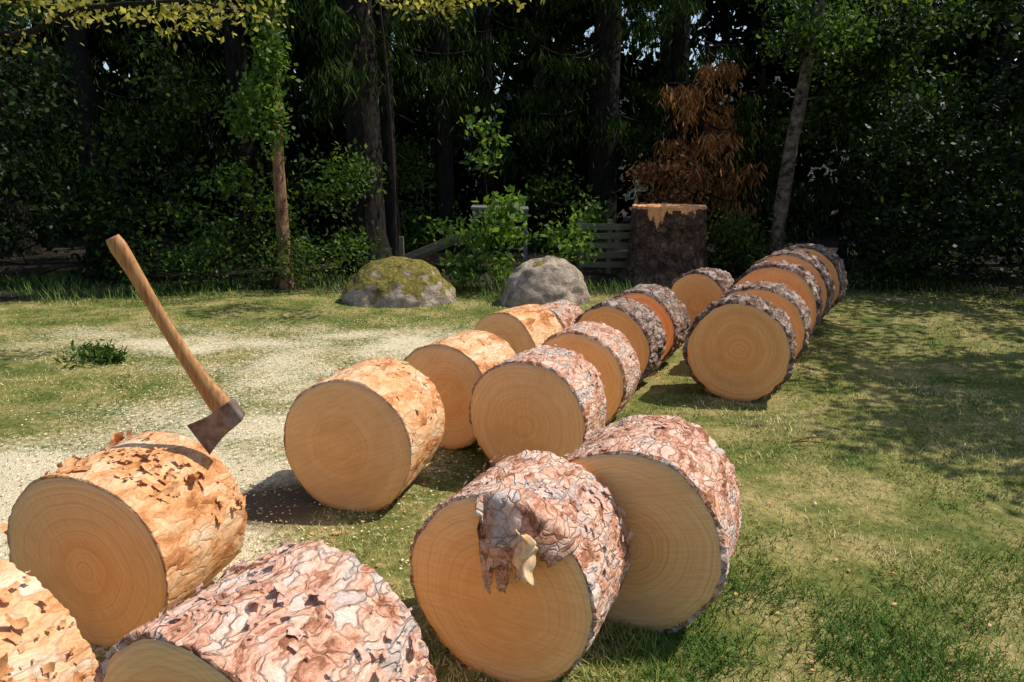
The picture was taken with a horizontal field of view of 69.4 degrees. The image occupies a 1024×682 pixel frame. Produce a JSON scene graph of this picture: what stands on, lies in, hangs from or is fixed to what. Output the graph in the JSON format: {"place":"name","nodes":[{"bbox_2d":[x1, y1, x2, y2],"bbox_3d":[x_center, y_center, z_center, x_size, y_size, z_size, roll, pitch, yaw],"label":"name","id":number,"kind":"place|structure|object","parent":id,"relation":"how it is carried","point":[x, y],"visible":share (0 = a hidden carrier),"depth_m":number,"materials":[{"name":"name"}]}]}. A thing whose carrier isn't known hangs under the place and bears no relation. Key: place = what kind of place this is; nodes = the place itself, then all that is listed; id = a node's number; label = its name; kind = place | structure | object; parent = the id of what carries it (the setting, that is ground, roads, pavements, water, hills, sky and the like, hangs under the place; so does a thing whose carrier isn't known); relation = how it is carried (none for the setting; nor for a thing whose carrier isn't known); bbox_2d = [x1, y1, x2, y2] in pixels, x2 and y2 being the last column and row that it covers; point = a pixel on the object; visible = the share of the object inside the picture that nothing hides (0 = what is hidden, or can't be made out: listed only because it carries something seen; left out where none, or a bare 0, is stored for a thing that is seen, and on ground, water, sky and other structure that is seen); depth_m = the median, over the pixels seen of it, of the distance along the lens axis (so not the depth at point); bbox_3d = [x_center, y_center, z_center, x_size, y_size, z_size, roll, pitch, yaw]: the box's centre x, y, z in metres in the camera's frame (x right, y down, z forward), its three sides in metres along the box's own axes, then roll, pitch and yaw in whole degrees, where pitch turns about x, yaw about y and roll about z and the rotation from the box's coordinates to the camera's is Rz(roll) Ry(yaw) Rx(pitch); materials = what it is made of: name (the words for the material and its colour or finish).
{"place":"outdoors","nodes":[
{"label":"outdoors","id":0,"kind":"place"},
{"bbox_2d":[33,67,962,199],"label":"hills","id":1,"kind":"structure","parent":0,"point":[627,197],"depth_m":32.51,"materials":[{"name":"green plant"}]},
{"bbox_2d":[471,205,528,264],"bbox_3d":[-0.180,-1.569,11.246,0.851,0.960,0.600,0,14,0],"label":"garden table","id":2,"kind":"object","parent":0,"point":[484,207],"visible":0.39,"depth_m":10.94,"materials":[{"name":"grey wood"}]},
{"bbox_2d":[0,200,1023,681],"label":"lawn","id":3,"kind":"structure","parent":0,"point":[868,312],"depth_m":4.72,"materials":[{"name":"green plant"}]},
{"bbox_2d":[0,559,98,681],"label":"pine log","id":4,"kind":"object","parent":3,"relation":"on","point":[42,639],"visible":0.98,"depth_m":1.81,"materials":[{"name":"brown wood"}]},
{"bbox_2d":[0,19,133,260],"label":"spruce tree","id":5,"kind":"object","parent":3,"relation":"on","point":[23,205],"visible":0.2,"depth_m":12.70,"materials":[{"name":"green plant"}]},
{"bbox_2d":[0,0,142,278],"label":"hazel shrub","id":6,"kind":"object","parent":3,"relation":"on","point":[9,172],"visible":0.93,"depth_m":9.78,"materials":[{"name":"green plant"}]},
{"bbox_2d":[53,336,128,368],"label":"weed clump","id":7,"kind":"object","parent":3,"relation":"on","point":[98,352],"visible":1,"depth_m":6.08,"materials":[{"name":"green plant"}]},
{"bbox_2d":[0,0,185,264],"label":"spruce tree","id":8,"kind":"object","parent":3,"relation":"on","point":[75,38],"visible":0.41,"depth_m":11.35,"materials":[{"name":"green plant"}]},
{"bbox_2d":[0,429,247,646],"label":"pine log","id":9,"kind":"object","parent":3,"relation":"on","point":[114,542],"visible":0.88,"depth_m":2.46,"materials":[{"name":"brown wood"}]},
{"bbox_2d":[106,234,244,454],"bbox_3d":[-1.173,0.027,2.612,0.393,0.810,0.062,-2,14,-7],"label":"axe","id":10,"kind":"object","parent":9,"relation":"on","point":[218,424],"visible":1,"depth_m":2.62,"materials":[{"name":"brown wood"}]},
{"bbox_2d":[54,20,225,284],"bbox_3d":[-5.007,-2.489,9.983,2.469,3.434,2.153,0,14,0],"label":"hazel shrub","id":11,"kind":"object","parent":3,"relation":"on","point":[174,92],"visible":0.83,"depth_m":9.83,"materials":[{"name":"green plant"}]},
{"bbox_2d":[0,0,293,59],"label":"oak tree","id":12,"kind":"object","parent":3,"relation":"on","point":[77,8],"visible":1,"depth_m":5.95,"materials":[{"name":"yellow plant"}]},
{"bbox_2d":[95,233,235,292],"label":"privet shrub","id":13,"kind":"object","parent":3,"relation":"on","point":[187,257],"visible":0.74,"depth_m":9.22,"materials":[{"name":"green plant"}]},
{"bbox_2d":[107,0,345,260],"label":"spruce tree","id":14,"kind":"object","parent":3,"relation":"on","point":[237,53],"visible":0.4,"depth_m":11.98,"materials":[{"name":"green plant"}]},
{"bbox_2d":[152,150,323,288],"bbox_3d":[-3.611,-1.621,9.808,2.136,1.751,1.751,-8,16,-30],"label":"hazel shrub","id":15,"kind":"object","parent":3,"relation":"on","point":[212,241],"visible":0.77,"depth_m":9.59,"materials":[{"name":"green plant"}]},
{"bbox_2d":[214,0,302,288],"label":"ivy covered tree","id":16,"kind":"object","parent":3,"relation":"on","point":[269,94],"visible":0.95,"depth_m":9.02,"materials":[{"name":"green plant"}]},
{"bbox_2d":[93,536,436,681],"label":"pine log","id":17,"kind":"object","parent":3,"relation":"on","point":[313,611],"visible":1,"depth_m":1.66,"materials":[{"name":"brown wood"}]},
{"bbox_2d":[234,228,367,291],"bbox_3d":[-2.678,-1.037,9.372,1.733,0.766,0.997,0,14,0],"label":"privet shrub","id":18,"kind":"object","parent":3,"relation":"on","point":[300,254],"visible":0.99,"depth_m":9.34,"materials":[{"name":"green plant"}]},
{"bbox_2d":[0,314,658,651],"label":"wood shavings","id":19,"kind":"object","parent":3,"relation":"on","point":[402,559],"visible":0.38,"depth_m":5.04},
{"bbox_2d":[272,133,391,280],"bbox_3d":[-2.357,-1.773,10.018,1.737,2.028,1.727,-6,15,-25],"label":"hazel shrub","id":20,"kind":"object","parent":3,"relation":"on","point":[328,194],"visible":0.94,"depth_m":9.94,"materials":[{"name":"green plant"}]},
{"bbox_2d":[283,357,444,511],"bbox_3d":[-0.699,0.434,3.624,0.677,0.676,0.470,-23,6,19],"label":"pine log","id":21,"kind":"object","parent":3,"relation":"on","point":[367,435],"visible":1,"depth_m":3.42,"materials":[{"name":"brown wood"}]},
{"bbox_2d":[251,0,476,256],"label":"spruce tree","id":22,"kind":"object","parent":3,"relation":"on","point":[384,116],"visible":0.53,"depth_m":11.49,"materials":[{"name":"green plant"}]},
{"bbox_2d":[245,0,483,275],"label":"spruce tree","id":23,"kind":"object","parent":3,"relation":"on","point":[360,67],"visible":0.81,"depth_m":10.31,"materials":[{"name":"green plant"}]},
{"bbox_2d":[341,256,457,307],"bbox_3d":[-1.338,-0.607,8.835,1.392,0.809,1.068,0,14,0],"label":"boulder","id":24,"kind":"object","parent":3,"relation":"on","point":[396,282],"visible":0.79,"depth_m":8.48,"materials":[{"name":"stone"}]},
{"bbox_2d":[395,132,470,250],"bbox_3d":[-1.669,-2.582,13.040,1.888,2.175,1.638,0,14,0],"label":"hazel shrub","id":25,"kind":"object","parent":3,"relation":"on","point":[412,215],"visible":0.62,"depth_m":12.96,"materials":[{"name":"green plant"}]},
{"bbox_2d":[399,229,475,258],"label":"fallen boards","id":26,"kind":"object","parent":3,"relation":"on","point":[427,250],"visible":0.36,"depth_m":10.58,"materials":[{"name":"grey wood"}]},
{"bbox_2d":[372,0,512,251],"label":"spruce tree","id":27,"kind":"object","parent":3,"relation":"on","point":[444,159],"visible":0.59,"depth_m":12.41,"materials":[{"name":"green plant"}]},
{"bbox_2d":[359,0,544,256],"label":"young maple tree","id":28,"kind":"object","parent":3,"relation":"on","point":[451,7],"visible":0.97,"depth_m":8.32,"materials":[{"name":"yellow plant"}]},
{"bbox_2d":[403,330,515,449],"bbox_3d":[-0.299,0.270,4.388,0.629,0.656,0.460,42,27,13],"label":"pine log","id":29,"kind":"object","parent":3,"relation":"on","point":[453,368],"visible":0.55,"depth_m":4.17,"materials":[{"name":"brown wood"}]},
{"bbox_2d":[413,183,552,292],"bbox_3d":[-0.333,-1.278,9.329,1.663,1.400,1.258,5,15,21],"label":"elder shrub","id":30,"kind":"object","parent":3,"relation":"on","point":[500,222],"visible":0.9,"depth_m":9.25,"materials":[{"name":"green plant"}]},
{"bbox_2d":[456,104,514,266],"bbox_3d":[-0.351,-1.978,9.512,0.746,2.075,0.613,-5,15,-21],"label":"elder shrub","id":31,"kind":"object","parent":3,"relation":"on","point":[470,119],"visible":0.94,"depth_m":9.35,"materials":[{"name":"green plant"}]},
{"bbox_2d":[393,0,582,246],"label":"spruce tree","id":32,"kind":"object","parent":3,"relation":"on","point":[484,17],"visible":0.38,"depth_m":13.08,"materials":[{"name":"green plant"}]},
{"bbox_2d":[0,361,1012,681],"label":"bark chips","id":33,"kind":"object","parent":3,"relation":"on","point":[410,535],"visible":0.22,"depth_m":3.24,"materials":[{"name":"brown wood"}]},
{"bbox_2d":[0,0,1023,242],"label":"distant forest","id":34,"kind":"object","parent":3,"relation":"on","point":[721,21],"visible":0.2,"depth_m":15.75,"materials":[{"name":"green plant"}]},
{"bbox_2d":[474,304,562,353],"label":"pine log","id":35,"kind":"object","parent":3,"relation":"on","point":[518,329],"visible":0.53,"depth_m":5.33,"materials":[{"name":"brown wood"}]},
{"bbox_2d":[18,0,1023,236],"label":"distant tree trunks","id":36,"kind":"object","parent":3,"relation":"on","point":[978,44],"visible":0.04,"depth_m":15.39,"materials":[{"name":"brown plant"}]},
{"bbox_2d":[409,450,633,681],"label":"pine log","id":37,"kind":"object","parent":3,"relation":"on","point":[520,563],"visible":1,"depth_m":2.27,"materials":[{"name":"brown wood"}]},
{"bbox_2d":[450,0,594,236],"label":"spruce tree","id":38,"kind":"object","parent":3,"relation":"on","point":[538,170],"visible":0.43,"depth_m":14.47,"materials":[{"name":"green plant"}]},
{"bbox_2d":[469,344,606,466],"bbox_3d":[0.151,0.381,3.920,0.660,0.672,0.399,-4,11,25],"label":"pine log","id":39,"kind":"object","parent":3,"relation":"on","point":[540,398],"visible":0.79,"depth_m":3.75,"materials":[{"name":"brown wood"}]},
{"bbox_2d":[499,255,589,306],"bbox_3d":[0.388,-0.584,8.712,1.077,0.846,0.951,0,14,0],"label":"boulder","id":40,"kind":"object","parent":3,"relation":"on","point":[545,280],"visible":0.64,"depth_m":8.36,"materials":[{"name":"grey stone"}]},
{"bbox_2d":[503,155,612,255],"bbox_3d":[0.743,-2.310,12.724,1.897,1.753,1.590,9,16,34],"label":"hazel shrub","id":41,"kind":"object","parent":3,"relation":"on","point":[540,190],"visible":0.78,"depth_m":12.76,"materials":[{"name":"green plant"}]},
{"bbox_2d":[542,299,583,328],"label":"pine log","id":42,"kind":"object","parent":3,"relation":"on","point":[566,312],"visible":0.23,"depth_m":6.13,"materials":[{"name":"brown wood"}]},
{"bbox_2d":[529,220,602,266],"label":"elder shrub","id":43,"kind":"object","parent":3,"relation":"on","point":[567,247],"visible":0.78,"depth_m":9.74,"materials":[{"name":"green plant"}]},
{"bbox_2d":[557,192,623,264],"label":"fern shrub","id":44,"kind":"object","parent":3,"relation":"on","point":[591,218],"visible":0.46,"depth_m":11.41,"materials":[{"name":"green plant"}]},
{"bbox_2d":[542,321,640,424],"bbox_3d":[0.459,0.208,4.637,0.642,0.635,0.364,-28,-1,28],"label":"pine log","id":45,"kind":"object","parent":3,"relation":"on","point":[607,352],"visible":0.41,"depth_m":4.42,"materials":[{"name":"brown wood"}]},
{"bbox_2d":[577,219,630,273],"bbox_3d":[1.420,-1.358,10.803,0.960,0.820,0.092,0,14,0],"label":"wooden fence","id":46,"kind":"object","parent":3,"relation":"on","point":[609,245],"visible":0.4,"depth_m":10.77,"materials":[{"name":"grey wood"}]},
{"bbox_2d":[507,0,704,251],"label":"spruce tree","id":47,"kind":"object","parent":3,"relation":"on","point":[604,117],"visible":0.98,"depth_m":12.45,"materials":[{"name":"green plant"}]},
{"bbox_2d":[574,296,666,383],"bbox_3d":[0.782,0.010,5.428,0.657,0.670,0.376,-4,10,30],"label":"pine log","id":48,"kind":"object","parent":3,"relation":"on","point":[639,326],"visible":0.59,"depth_m":5.22,"materials":[{"name":"brown wood"}]},
{"bbox_2d":[612,284,690,363],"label":"pine log","id":49,"kind":"object","parent":3,"relation":"on","point":[666,305],"visible":0.39,"depth_m":5.73,"materials":[{"name":"brown wood"}]},
{"bbox_2d":[564,412,741,634],"bbox_3d":[0.474,0.648,2.731,0.689,0.699,0.448,-11,8,27],"label":"pine log","id":50,"kind":"object","parent":3,"relation":"on","point":[671,482],"visible":0.71,"depth_m":2.50,"materials":[{"name":"brown wood"}]},
{"bbox_2d":[618,203,707,287],"bbox_3d":[2.188,-1.350,10.285,1.442,1.088,1.516,0,14,0],"label":"tree stump","id":51,"kind":"object","parent":3,"relation":"on","point":[667,244],"visible":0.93,"depth_m":9.87,"materials":[{"name":"brown wood"}]},
{"bbox_2d":[621,137,718,210],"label":"bracken shrub","id":52,"kind":"object","parent":3,"relation":"on","point":[674,195],"visible":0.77,"depth_m":11.40,"materials":[{"name":"brown plant"}]},
{"bbox_2d":[614,0,752,201],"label":"spruce tree","id":53,"kind":"object","parent":3,"relation":"on","point":[681,70],"visible":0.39,"depth_m":12.97,"materials":[{"name":"green plant"}]},
{"bbox_2d":[669,267,733,327],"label":"pine log","id":54,"kind":"object","parent":3,"relation":"on","point":[697,292],"visible":0.46,"depth_m":7.10,"materials":[{"name":"brown wood"}]},
{"bbox_2d":[638,47,769,269],"bbox_3d":[3.051,-2.584,11.559,1.792,3.815,2.322,-9,16,-34],"label":"dead spruce sapling","id":55,"kind":"object","parent":3,"relation":"on","point":[715,124],"visible":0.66,"depth_m":11.36,"materials":[{"name":"brown plant"}]},
{"bbox_2d":[682,293,796,402],"bbox_3d":[1.593,0.042,5.155,0.739,0.753,0.346,-5,10,26],"label":"pine log","id":56,"kind":"object","parent":3,"relation":"on","point":[739,347],"visible":0.99,"depth_m":5.00,"materials":[{"name":"brown wood"}]},
{"bbox_2d":[706,201,793,272],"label":"bramble shrub","id":57,"kind":"object","parent":3,"relation":"on","point":[734,244],"visible":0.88,"depth_m":10.45,"materials":[{"name":"green plant"}]},
{"bbox_2d":[708,67,821,266],"bbox_3d":[3.893,-2.194,11.896,1.657,4.130,1.982,-5,15,-22],"label":"spruce sapling","id":58,"kind":"object","parent":3,"relation":"on","point":[746,108],"visible":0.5,"depth_m":11.40,"materials":[{"name":"green plant"}]},
{"bbox_2d":[721,280,811,362],"bbox_3d":[1.952,-0.121,5.815,0.729,0.748,0.421,-43,-8,28],"label":"pine log","id":59,"kind":"object","parent":3,"relation":"on","point":[785,298],"visible":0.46,"depth_m":5.54,"materials":[{"name":"brown wood"}]},
{"bbox_2d":[728,260,822,338],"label":"pine log","id":60,"kind":"object","parent":3,"relation":"on","point":[800,280],"visible":0.41,"depth_m":6.17,"materials":[{"name":"brown wood"}]},
{"bbox_2d":[750,249,835,322],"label":"pine log","id":61,"kind":"object","parent":3,"relation":"on","point":[814,266],"visible":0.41,"depth_m":6.84,"materials":[{"name":"brown wood"}]},
{"bbox_2d":[790,436,830,444],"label":"fallen twig","id":62,"kind":"object","parent":3,"relation":"on","point":[796,441],"visible":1,"depth_m":4.25,"materials":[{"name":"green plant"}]},
{"bbox_2d":[781,243,847,314],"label":"pine log","id":63,"kind":"object","parent":3,"relation":"on","point":[830,259],"visible":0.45,"depth_m":7.43,"materials":[{"name":"brown wood"}]},
{"bbox_2d":[683,358,1018,655],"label":"fallen leaves","id":64,"kind":"object","parent":3,"relation":"on","point":[989,624],"visible":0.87,"depth_m":3.24,"materials":[{"name":"brown plant"}]},
{"bbox_2d":[787,0,935,282],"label":"spruce sapling","id":65,"kind":"object","parent":3,"relation":"on","point":[881,60],"visible":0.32,"depth_m":10.88,"materials":[{"name":"green plant"}]},
{"bbox_2d":[728,0,1020,255],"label":"birch tree","id":66,"kind":"object","parent":3,"relation":"on","point":[812,56],"visible":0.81,"depth_m":9.95,"materials":[{"name":"green plant"}]},
{"bbox_2d":[803,0,1023,268],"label":"spruce tree","id":67,"kind":"object","parent":3,"relation":"on","point":[954,38],"visible":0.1,"depth_m":11.52,"materials":[{"name":"green plant"}]},
{"bbox_2d":[820,79,1022,291],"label":"laurel shrub","id":68,"kind":"object","parent":3,"relation":"on","point":[921,265],"visible":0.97,"depth_m":9.34,"materials":[{"name":"green plant"}]},
{"bbox_2d":[923,1,1023,293],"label":"laurel shrub","id":69,"kind":"object","parent":3,"relation":"on","point":[988,238],"visible":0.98,"depth_m":8.64,"materials":[{"name":"green plant"}]},
{"bbox_2d":[936,0,1023,43],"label":"maple tree","id":70,"kind":"object","parent":3,"relation":"on","point":[1014,18],"visible":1,"depth_m":7.67,"materials":[{"name":"green plant"}]},
{"bbox_2d":[946,0,1023,277],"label":"laurel shrub","id":71,"kind":"object","parent":3,"relation":"on","point":[1009,46],"visible":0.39,"depth_m":10.17,"materials":[{"name":"green plant"}]},
{"bbox_2d":[951,0,1023,264],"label":"spruce tree","id":72,"kind":"object","parent":3,"relation":"on","point":[1007,23],"visible":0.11,"depth_m":11.97,"materials":[{"name":"green plant"}]},
{"bbox_2d":[0,264,1023,308],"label":"tall grass","id":73,"kind":"structure","parent":0,"point":[611,285],"depth_m":9.34,"materials":[{"name":"green plant"}]},
{"bbox_2d":[26,1,1019,94],"label":"sky","id":74,"kind":"structure","parent":0,"point":[105,65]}
]}

